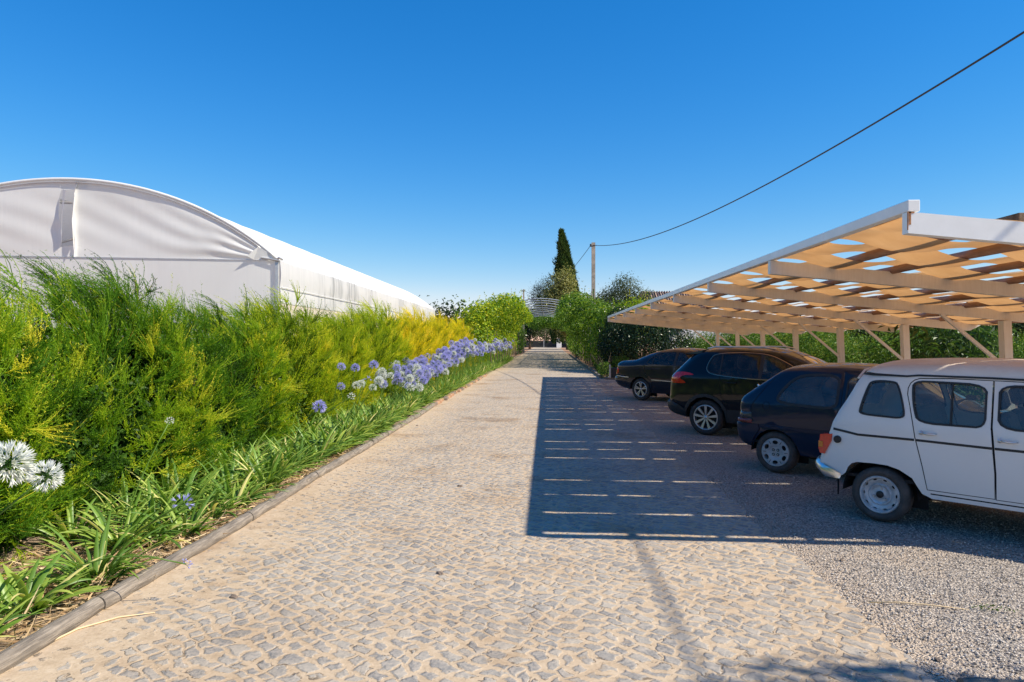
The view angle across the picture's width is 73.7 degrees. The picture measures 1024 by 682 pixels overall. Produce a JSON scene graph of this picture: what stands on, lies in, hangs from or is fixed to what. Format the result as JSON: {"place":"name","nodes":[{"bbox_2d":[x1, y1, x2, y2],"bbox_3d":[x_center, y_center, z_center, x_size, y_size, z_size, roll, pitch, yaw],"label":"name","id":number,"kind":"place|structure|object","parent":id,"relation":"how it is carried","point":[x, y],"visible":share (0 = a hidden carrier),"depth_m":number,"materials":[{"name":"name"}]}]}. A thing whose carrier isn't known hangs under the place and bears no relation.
{"place":"outdoors","nodes":[
{"label":"outdoors","id":0,"kind":"place"},
{"bbox_2d":[0,375,934,681],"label":"cobbled road","id":1,"kind":"structure","parent":0,"point":[652,575],"depth_m":4.96,"materials":[{"name":"stone"}]},
{"bbox_2d":[0,597,103,673],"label":"edging log","id":2,"kind":"object","parent":1,"relation":"on","point":[25,648],"visible":0.92,"depth_m":3.95,"materials":[{"name":"wood"}]},
{"bbox_2d":[55,612,154,640],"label":"dry stalk","id":3,"kind":"object","parent":1,"relation":"on","point":[78,628],"visible":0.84,"depth_m":4.24,"materials":[{"name":"plant"}]},
{"bbox_2d":[96,512,252,608],"bbox_3d":[-2.635,1.724,5.549,0.123,0.120,2.171,0,0,4],"label":"edging log","id":4,"kind":"object","parent":1,"relation":"on","point":[120,591],"visible":0.93,"depth_m":5.20,"materials":[{"name":"wood"}]},
{"bbox_2d":[245,472,317,520],"bbox_3d":[-2.538,1.719,7.663,0.124,0.124,2.043,0,0,2],"label":"edging log","id":5,"kind":"object","parent":1,"relation":"on","point":[258,510],"visible":0.85,"depth_m":7.41,"materials":[{"name":"wood"}]},
{"bbox_2d":[312,444,368,477],"bbox_3d":[-2.441,1.715,9.860,0.128,0.122,2.344,0,0,3],"label":"edging log","id":6,"kind":"object","parent":1,"relation":"on","point":[332,465],"visible":0.89,"depth_m":9.62,"materials":[{"name":"wood"}]},
{"bbox_2d":[364,426,397,448],"bbox_3d":[-2.329,1.711,12.182,0.123,0.123,2.292,0,0,2],"label":"edging log","id":7,"kind":"object","parent":1,"relation":"on","point":[377,439],"visible":0.76,"depth_m":11.95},
{"bbox_2d":[287,428,477,503],"bbox_3d":[-1.492,1.744,10.444,1.661,0.025,6.281,0,0,3],"label":"plant debris","id":8,"kind":"object","parent":1,"relation":"on","point":[394,467],"visible":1,"depth_m":9.20,"materials":[{"name":"plant"}]},
{"bbox_2d":[0,0,1023,339],"label":"sky","id":9,"kind":"structure","parent":0,"point":[438,149],"materials":[{"name":"blue"}]},
{"bbox_2d":[487,347,594,374],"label":"road","id":10,"kind":"structure","parent":0,"point":[545,361],"depth_m":46.53,"materials":[{"name":"stone"}]},
{"bbox_2d":[491,298,590,365],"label":"road arbour","id":11,"kind":"object","parent":10,"relation":"on","point":[543,314],"visible":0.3,"depth_m":52.93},
{"bbox_2d":[451,288,533,365],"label":"climbing vine","id":12,"kind":"object","parent":11,"relation":"attached to","point":[489,321],"visible":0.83,"depth_m":42.92,"materials":[{"name":"green plant"}]},
{"bbox_2d":[513,312,572,354],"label":"climbing vine","id":13,"kind":"object","parent":11,"relation":"attached to","point":[539,323],"visible":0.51,"depth_m":81.39,"materials":[{"name":"green plant"}]},
{"bbox_2d":[553,288,637,367],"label":"climbing vine","id":14,"kind":"object","parent":11,"relation":"attached to","point":[572,314],"visible":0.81,"depth_m":43.98,"materials":[{"name":"green plant"}]},
{"bbox_2d":[634,291,702,358],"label":"tiled house","id":15,"kind":"structure","parent":0,"point":[659,293],"depth_m":64.34,"materials":[{"name":"tile"}]},
{"bbox_2d":[512,340,1016,407],"bbox_3d":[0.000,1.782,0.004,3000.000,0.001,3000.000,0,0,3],"label":"ground","id":16,"kind":"structure","parent":0,"point":[562,348],"depth_m":84.43,"materials":[{"name":"soil"}]},
{"bbox_2d":[0,177,434,364],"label":"greenhouse","id":17,"kind":"object","parent":16,"relation":"on","point":[191,247],"visible":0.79,"depth_m":15.44,"materials":[{"name":"plastic"}]},
{"bbox_2d":[0,356,517,649],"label":"planting bed","id":18,"kind":"object","parent":16,"relation":"on","point":[37,546],"visible":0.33,"depth_m":5.67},
{"bbox_2d":[0,439,37,485],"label":"agapanthus plant","id":19,"kind":"object","parent":18,"relation":"on","point":[24,457],"visible":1,"depth_m":2.75,"materials":[{"name":"white plant"}]},
{"bbox_2d":[0,572,46,636],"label":"agapanthus plant","id":20,"kind":"object","parent":18,"relation":"on","point":[8,617],"visible":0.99,"depth_m":4.01,"materials":[{"name":"green plant"}]},
{"bbox_2d":[0,459,63,514],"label":"agapanthus plant","id":21,"kind":"object","parent":18,"relation":"on","point":[47,476],"visible":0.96,"depth_m":3.29,"materials":[{"name":"white plant"}]},
{"bbox_2d":[5,548,79,612],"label":"agapanthus plant","id":22,"kind":"object","parent":18,"relation":"on","point":[8,579],"visible":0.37,"depth_m":4.66,"materials":[{"name":"green plant"}]},
{"bbox_2d":[0,269,96,576],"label":"feathery shrub","id":23,"kind":"object","parent":18,"relation":"on","point":[20,487],"visible":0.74,"depth_m":5.35,"materials":[{"name":"green plant"}]},
{"bbox_2d":[0,563,108,618],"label":"agapanthus plant","id":24,"kind":"object","parent":18,"relation":"on","point":[23,591],"visible":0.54,"depth_m":4.46,"materials":[{"name":"green plant"}]},
{"bbox_2d":[4,484,139,545],"bbox_3d":[-3.785,1.542,5.923,0.990,0.463,0.917,0,0,3],"label":"agapanthus plant","id":25,"kind":"object","parent":18,"relation":"on","point":[61,525],"visible":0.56,"depth_m":5.89,"materials":[{"name":"green plant"}]},
{"bbox_2d":[3,511,177,582],"bbox_3d":[-3.057,1.552,5.014,0.996,0.446,0.903,0,0,17],"label":"agapanthus plant","id":26,"kind":"object","parent":18,"relation":"on","point":[121,552],"visible":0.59,"depth_m":5.04,"materials":[{"name":"green plant"}]},
{"bbox_2d":[0,551,192,627],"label":"agapanthus plant","id":27,"kind":"object","parent":18,"relation":"on","point":[32,584],"visible":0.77,"depth_m":4.44,"materials":[{"name":"green plant"}]},
{"bbox_2d":[3,493,192,590],"bbox_3d":[-2.810,1.390,4.775,1.531,0.776,0.875,0,0,24],"label":"agapanthus plant","id":28,"kind":"object","parent":18,"relation":"on","point":[98,552],"visible":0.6,"depth_m":4.91,"materials":[{"name":"green plant"}]},
{"bbox_2d":[0,249,217,567],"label":"feathery shrub","id":29,"kind":"object","parent":18,"relation":"on","point":[98,411],"visible":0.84,"depth_m":6.94,"materials":[{"name":"green plant"}]},
{"bbox_2d":[40,417,185,550],"bbox_3d":[-3.310,1.218,5.735,1.022,1.111,0.926,0,0,31],"label":"agapanthus plant","id":30,"kind":"object","parent":18,"relation":"on","point":[101,527],"visible":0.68,"depth_m":5.78,"materials":[{"name":"green plant"}]},
{"bbox_2d":[73,471,171,523],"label":"agapanthus plant","id":31,"kind":"object","parent":18,"relation":"on","point":[113,506],"visible":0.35,"depth_m":6.60,"materials":[{"name":"green plant"}]},
{"bbox_2d":[59,500,186,550],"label":"agapanthus plant","id":32,"kind":"object","parent":18,"relation":"on","point":[115,539],"visible":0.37,"depth_m":5.82,"materials":[{"name":"green plant"}]},
{"bbox_2d":[87,478,204,530],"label":"agapanthus plant","id":33,"kind":"object","parent":18,"relation":"on","point":[150,502],"visible":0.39,"depth_m":6.37,"materials":[{"name":"green plant"}]},
{"bbox_2d":[109,507,207,548],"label":"agapanthus plant","id":34,"kind":"object","parent":18,"relation":"on","point":[161,535],"visible":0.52,"depth_m":5.83,"materials":[{"name":"green plant"}]},
{"bbox_2d":[115,456,205,504],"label":"agapanthus plant","id":35,"kind":"object","parent":18,"relation":"on","point":[163,483],"visible":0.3,"depth_m":7.15,"materials":[{"name":"green plant"}]},
{"bbox_2d":[37,283,307,475],"bbox_3d":[-4.507,0.546,9.477,2.861,2.720,3.639,0,0,3],"label":"feathery shrub","id":36,"kind":"object","parent":18,"relation":"on","point":[230,403],"visible":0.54,"depth_m":9.26,"materials":[{"name":"green plant"}]},
{"bbox_2d":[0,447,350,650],"bbox_3d":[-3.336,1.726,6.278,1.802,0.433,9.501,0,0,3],"label":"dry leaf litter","id":37,"kind":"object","parent":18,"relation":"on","point":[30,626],"visible":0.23,"depth_m":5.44,"materials":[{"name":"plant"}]},
{"bbox_2d":[122,486,230,539],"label":"agapanthus plant","id":38,"kind":"object","parent":18,"relation":"on","point":[198,514],"visible":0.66,"depth_m":6.18,"materials":[{"name":"green plant"}]},
{"bbox_2d":[133,451,223,497],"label":"agapanthus plant","id":39,"kind":"object","parent":18,"relation":"on","point":[154,478],"visible":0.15,"depth_m":7.70,"materials":[{"name":"green plant"}]},
{"bbox_2d":[126,468,234,517],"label":"agapanthus plant","id":40,"kind":"object","parent":18,"relation":"on","point":[164,498],"visible":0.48,"depth_m":6.75,"materials":[{"name":"green plant"}]},
{"bbox_2d":[127,459,237,507],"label":"agapanthus plant","id":41,"kind":"object","parent":18,"relation":"on","point":[173,481],"visible":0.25,"depth_m":7.16,"materials":[{"name":"green plant"}]},
{"bbox_2d":[160,482,258,518],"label":"agapanthus plant","id":42,"kind":"object","parent":18,"relation":"on","point":[218,513],"visible":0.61,"depth_m":6.74,"materials":[{"name":"green plant"}]},
{"bbox_2d":[159,467,260,503],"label":"agapanthus plant","id":43,"kind":"object","parent":18,"relation":"on","point":[182,488],"visible":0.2,"depth_m":7.46,"materials":[{"name":"green plant"}]},
{"bbox_2d":[184,469,277,510],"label":"agapanthus plant","id":44,"kind":"object","parent":18,"relation":"on","point":[242,492],"visible":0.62,"depth_m":7.13,"materials":[{"name":"green plant"}]},
{"bbox_2d":[192,451,275,492],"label":"agapanthus plant","id":45,"kind":"object","parent":18,"relation":"on","point":[225,471],"visible":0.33,"depth_m":7.89,"materials":[{"name":"green plant"}]},
{"bbox_2d":[201,428,276,469],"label":"agapanthus plant","id":46,"kind":"object","parent":18,"relation":"on","point":[259,447],"visible":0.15,"depth_m":8.83,"materials":[{"name":"green plant"}]},
{"bbox_2d":[203,438,283,480],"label":"agapanthus plant","id":47,"kind":"object","parent":18,"relation":"on","point":[237,459],"visible":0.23,"depth_m":8.56,"materials":[{"name":"green plant"}]},
{"bbox_2d":[207,473,290,504],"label":"agapanthus plant","id":48,"kind":"object","parent":18,"relation":"on","point":[251,490],"visible":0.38,"depth_m":7.47,"materials":[{"name":"green plant"}]},
{"bbox_2d":[179,280,345,444],"bbox_3d":[-4.477,0.392,12.012,2.764,3.098,3.846,0,0,3],"label":"feathery shrub","id":49,"kind":"object","parent":18,"relation":"on","point":[304,371],"visible":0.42,"depth_m":12.14,"materials":[{"name":"green plant"}]},
{"bbox_2d":[226,439,304,485],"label":"agapanthus plant","id":50,"kind":"object","parent":18,"relation":"on","point":[255,457],"visible":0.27,"depth_m":8.21,"materials":[{"name":"green plant"}]},
{"bbox_2d":[228,447,312,492],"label":"agapanthus plant","id":51,"kind":"object","parent":18,"relation":"on","point":[276,482],"visible":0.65,"depth_m":7.90,"materials":[{"name":"green plant"}]},
{"bbox_2d":[235,399,326,478],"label":"agapanthus plant","id":52,"kind":"object","parent":18,"relation":"on","point":[316,406],"visible":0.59,"depth_m":8.56,"materials":[{"name":"green plant"}]},
{"bbox_2d":[249,441,323,476],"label":"agapanthus plant","id":53,"kind":"object","parent":18,"relation":"on","point":[294,457],"visible":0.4,"depth_m":8.88,"materials":[{"name":"green plant"}]},
{"bbox_2d":[261,433,331,471],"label":"agapanthus plant","id":54,"kind":"object","parent":18,"relation":"on","point":[300,448],"visible":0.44,"depth_m":9.14,"materials":[{"name":"green plant"}]},
{"bbox_2d":[249,303,379,424],"bbox_3d":[-4.324,0.475,14.680,2.935,2.638,3.689,0,0,3],"label":"feathery shrub","id":55,"kind":"object","parent":18,"relation":"on","point":[331,346],"visible":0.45,"depth_m":14.87,"materials":[{"name":"green plant"}]},
{"bbox_2d":[288,438,342,465],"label":"agapanthus plant","id":56,"kind":"object","parent":18,"relation":"on","point":[325,453],"visible":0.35,"depth_m":9.61,"materials":[{"name":"green plant"}]},
{"bbox_2d":[293,424,355,459],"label":"agapanthus plant","id":57,"kind":"object","parent":18,"relation":"on","point":[327,443],"visible":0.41,"depth_m":10.10,"materials":[{"name":"green plant"}]},
{"bbox_2d":[293,417,365,456],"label":"agapanthus plant","id":58,"kind":"object","parent":18,"relation":"on","point":[341,434],"visible":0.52,"depth_m":10.37,"materials":[{"name":"green plant"}]},
{"bbox_2d":[317,367,386,442],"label":"agapanthus plant","id":59,"kind":"object","parent":18,"relation":"on","point":[381,372],"visible":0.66,"depth_m":11.32,"materials":[{"name":"green plant"}]},
{"bbox_2d":[329,360,378,439],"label":"agapanthus plant","id":60,"kind":"object","parent":18,"relation":"on","point":[375,364],"visible":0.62,"depth_m":11.50,"materials":[{"name":"green plant"}]},
{"bbox_2d":[306,297,404,405],"bbox_3d":[-4.092,0.353,17.399,2.763,3.161,3.846,0,0,3],"label":"feathery shrub","id":61,"kind":"object","parent":18,"relation":"on","point":[378,347],"visible":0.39,"depth_m":17.49,"materials":[{"name":"green plant"}]},
{"bbox_2d":[319,413,393,443],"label":"agapanthus plant","id":62,"kind":"object","parent":18,"relation":"on","point":[370,418],"visible":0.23,"depth_m":11.55,"materials":[{"name":"green plant"}]},
{"bbox_2d":[345,364,400,429],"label":"agapanthus plant","id":63,"kind":"object","parent":18,"relation":"on","point":[395,368],"visible":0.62,"depth_m":12.59,"materials":[{"name":"green plant"}]},
{"bbox_2d":[352,400,402,420],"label":"agapanthus plant","id":64,"kind":"object","parent":18,"relation":"on","point":[363,412],"visible":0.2,"depth_m":13.45,"materials":[{"name":"green plant"}]},
{"bbox_2d":[341,298,420,392],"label":"feathery shrub","id":65,"kind":"object","parent":18,"relation":"on","point":[404,344],"visible":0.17,"depth_m":20.09,"materials":[{"name":"green plant"}]},
{"bbox_2d":[386,383,423,417],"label":"agapanthus plant","id":66,"kind":"object","parent":18,"relation":"on","point":[409,408],"visible":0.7,"depth_m":15.25,"materials":[{"name":"green plant"}]},
{"bbox_2d":[381,304,437,385],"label":"feathery shrub","id":67,"kind":"object","parent":18,"relation":"on","point":[417,343],"visible":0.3,"depth_m":23.02,"materials":[{"name":"yellow plant"}]},
{"bbox_2d":[396,306,444,379],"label":"feathery shrub","id":68,"kind":"object","parent":18,"relation":"on","point":[433,342],"visible":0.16,"depth_m":25.72,"materials":[{"name":"yellow plant"}]},
{"bbox_2d":[415,308,454,375],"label":"feathery shrub","id":69,"kind":"object","parent":18,"relation":"on","point":[444,334],"visible":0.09,"depth_m":28.79,"materials":[{"name":"yellow plant"}]},
{"bbox_2d":[434,353,458,392],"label":"agapanthus plant","id":70,"kind":"object","parent":18,"relation":"on","point":[444,366],"visible":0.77,"depth_m":21.89,"materials":[{"name":"green plant"}]},
{"bbox_2d":[431,314,465,370],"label":"feathery shrub","id":71,"kind":"object","parent":18,"relation":"on","point":[450,335],"visible":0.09,"depth_m":31.60,"materials":[{"name":"yellow plant"}]},
{"bbox_2d":[443,316,472,364],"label":"feathery shrub","id":72,"kind":"object","parent":18,"relation":"on","point":[457,332],"visible":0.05,"depth_m":35.16,"materials":[{"name":"yellow plant"}]},
{"bbox_2d":[450,316,477,366],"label":"feathery shrub","id":73,"kind":"object","parent":18,"relation":"on","point":[462,333],"visible":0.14,"depth_m":37.65,"materials":[{"name":"yellow plant"}]},
{"bbox_2d":[419,294,473,327],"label":"tree","id":74,"kind":"object","parent":16,"relation":"on","point":[447,313],"visible":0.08,"depth_m":62.01,"materials":[{"name":"green plant"}]},
{"bbox_2d":[525,305,549,348],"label":"tree","id":75,"kind":"object","parent":16,"relation":"on","point":[537,334],"visible":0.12,"depth_m":127.75,"materials":[{"name":"green plant"}]},
{"bbox_2d":[525,274,552,340],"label":"dark tree","id":76,"kind":"object","parent":16,"relation":"on","point":[537,291],"visible":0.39,"depth_m":167.58,"materials":[{"name":"green plant"}]},
{"bbox_2d":[525,341,565,346],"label":"entrance gate","id":77,"kind":"structure","parent":16,"relation":"on","point":[540,343],"depth_m":149.81,"materials":[{"name":"black metal"}]},
{"bbox_2d":[540,228,579,349],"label":"cypress tree","id":78,"kind":"object","parent":16,"relation":"on","point":[564,254],"visible":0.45,"depth_m":119.01,"materials":[{"name":"green plant"}]},
{"bbox_2d":[532,262,598,343],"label":"pale tree","id":79,"kind":"object","parent":16,"relation":"on","point":[565,285],"visible":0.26,"depth_m":98.75,"materials":[{"name":"green plant"}]},
{"bbox_2d":[590,242,595,364],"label":"utility pole","id":80,"kind":"object","parent":16,"relation":"on","point":[592,267],"visible":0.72,"depth_m":47.66,"materials":[{"name":"wood"}]},
{"bbox_2d":[593,31,1023,245],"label":"overhead cable","id":81,"kind":"object","parent":80,"relation":"attached to","point":[979,59],"visible":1,"depth_m":14.75,"materials":[{"name":"black rubber"}]},
{"bbox_2d":[596,299,637,366],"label":"dark shrub","id":82,"kind":"object","parent":16,"relation":"on","point":[613,312],"visible":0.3,"depth_m":37.90,"materials":[{"name":"green plant"}]},
{"bbox_2d":[590,270,656,308],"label":"olive tree","id":83,"kind":"object","parent":16,"relation":"on","point":[620,287],"visible":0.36,"depth_m":59.00,"materials":[{"name":"green plant"}]},
{"bbox_2d":[613,290,664,357],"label":"leafy tree","id":84,"kind":"object","parent":16,"relation":"on","point":[639,300],"visible":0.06,"depth_m":41.76,"materials":[{"name":"green plant"}]},
{"bbox_2d":[596,302,695,367],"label":"dark shrub","id":85,"kind":"object","parent":16,"relation":"on","point":[653,333],"visible":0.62,"depth_m":35.56,"materials":[{"name":"green plant"}]},
{"bbox_2d":[675,331,714,348],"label":"orchard bush","id":86,"kind":"object","parent":16,"relation":"on","point":[699,343],"visible":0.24,"depth_m":37.29,"materials":[{"name":"green plant"}]},
{"bbox_2d":[706,333,771,346],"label":"orchard bush","id":87,"kind":"object","parent":16,"relation":"on","point":[731,340],"visible":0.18,"depth_m":36.22,"materials":[{"name":"green plant"}]},
{"bbox_2d":[756,332,824,349],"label":"orchard bush","id":88,"kind":"object","parent":16,"relation":"on","point":[778,343],"visible":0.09,"depth_m":30.80,"materials":[{"name":"green plant"}]},
{"bbox_2d":[776,319,865,358],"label":"orchard bush","id":89,"kind":"object","parent":16,"relation":"on","point":[804,339],"visible":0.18,"depth_m":28.21,"materials":[{"name":"green plant"}]},
{"bbox_2d":[800,335,874,362],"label":"orchard bush","id":90,"kind":"object","parent":16,"relation":"on","point":[830,357],"visible":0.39,"depth_m":25.69,"materials":[{"name":"green plant"}]},
{"bbox_2d":[810,319,869,359],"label":"orchard bush","id":91,"kind":"object","parent":16,"relation":"on","point":[846,338],"visible":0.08,"depth_m":34.29,"materials":[{"name":"green plant"}]},
{"bbox_2d":[824,319,880,348],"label":"tree","id":92,"kind":"object","parent":16,"relation":"on","point":[859,332],"visible":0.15,"depth_m":97.77,"materials":[{"name":"green plant"}]},
{"bbox_2d":[844,328,942,363],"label":"orchard bush","id":93,"kind":"object","parent":16,"relation":"on","point":[871,356],"visible":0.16,"depth_m":22.23,"materials":[{"name":"green plant"}]},
{"bbox_2d":[858,329,964,393],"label":"orchard bush","id":94,"kind":"object","parent":16,"relation":"on","point":[886,357],"visible":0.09,"depth_m":20.07,"materials":[{"name":"green plant"}]},
{"bbox_2d":[892,325,1023,402],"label":"broad leaved tree","id":95,"kind":"object","parent":16,"relation":"on","point":[987,327],"visible":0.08,"depth_m":18.04,"materials":[{"name":"green plant"}]},
{"bbox_2d":[971,323,1023,358],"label":"orchard bush","id":96,"kind":"object","parent":16,"relation":"on","point":[1020,347],"visible":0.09,"depth_m":22.66,"materials":[{"name":"green plant"}]},
{"bbox_2d":[982,323,1023,345],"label":"tree","id":97,"kind":"object","parent":16,"relation":"on","point":[1018,326],"visible":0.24,"depth_m":88.04,"materials":[{"name":"green plant"}]},
{"bbox_2d":[592,376,1023,681],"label":"parking gravel","id":98,"kind":"structure","parent":0,"point":[726,452],"depth_m":5.83,"materials":[{"name":"gravel"}]},
{"bbox_2d":[615,348,705,399],"bbox_3d":[5.187,0.962,19.479,1.811,1.534,4.772,0,0,-42],"label":"dark saloon","id":99,"kind":"object","parent":98,"relation":"on","point":[645,377],"visible":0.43,"depth_m":19.79,"materials":[{"name":"black paint"}]},
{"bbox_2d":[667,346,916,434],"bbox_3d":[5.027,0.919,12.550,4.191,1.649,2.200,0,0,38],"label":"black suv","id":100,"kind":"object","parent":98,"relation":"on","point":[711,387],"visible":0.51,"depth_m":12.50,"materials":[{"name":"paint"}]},
{"bbox_2d":[659,451,968,681],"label":"gravel chips","id":101,"kind":"object","parent":98,"relation":"on","point":[812,575],"visible":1,"depth_m":4.94,"materials":[{"name":"gravel"}]},
{"bbox_2d":[608,200,1023,409],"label":"carport","id":102,"kind":"object","parent":98,"relation":"on","point":[906,235],"visible":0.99,"depth_m":10.42,"materials":[{"name":"white paint"}]},
{"bbox_2d":[737,355,1010,472],"bbox_3d":[4.859,0.970,8.716,3.762,1.564,1.810,0,0,43],"label":"navy hatchback","id":103,"kind":"object","parent":98,"relation":"on","point":[786,417],"visible":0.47,"depth_m":8.99,"materials":[{"name":"paint"}]},
{"bbox_2d":[815,358,1023,521],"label":"white hatchback","id":104,"kind":"object","parent":98,"relation":"on","point":[899,451],"visible":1,"depth_m":6.44,"materials":[{"name":"paint"}]},
{"bbox_2d":[867,302,1019,403],"bbox_3d":[10.418,0.384,16.455,3.719,3.563,3.488,0,0,3],"label":"broad leaved tree","id":105,"kind":"object","parent":98,"relation":"on","point":[930,343],"visible":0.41,"depth_m":16.17,"materials":[{"name":"green plant"}]},
{"bbox_2d":[956,677,1023,681],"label":"edging log","id":106,"kind":"object","parent":98,"relation":"on","point":[972,679],"visible":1,"depth_m":3.31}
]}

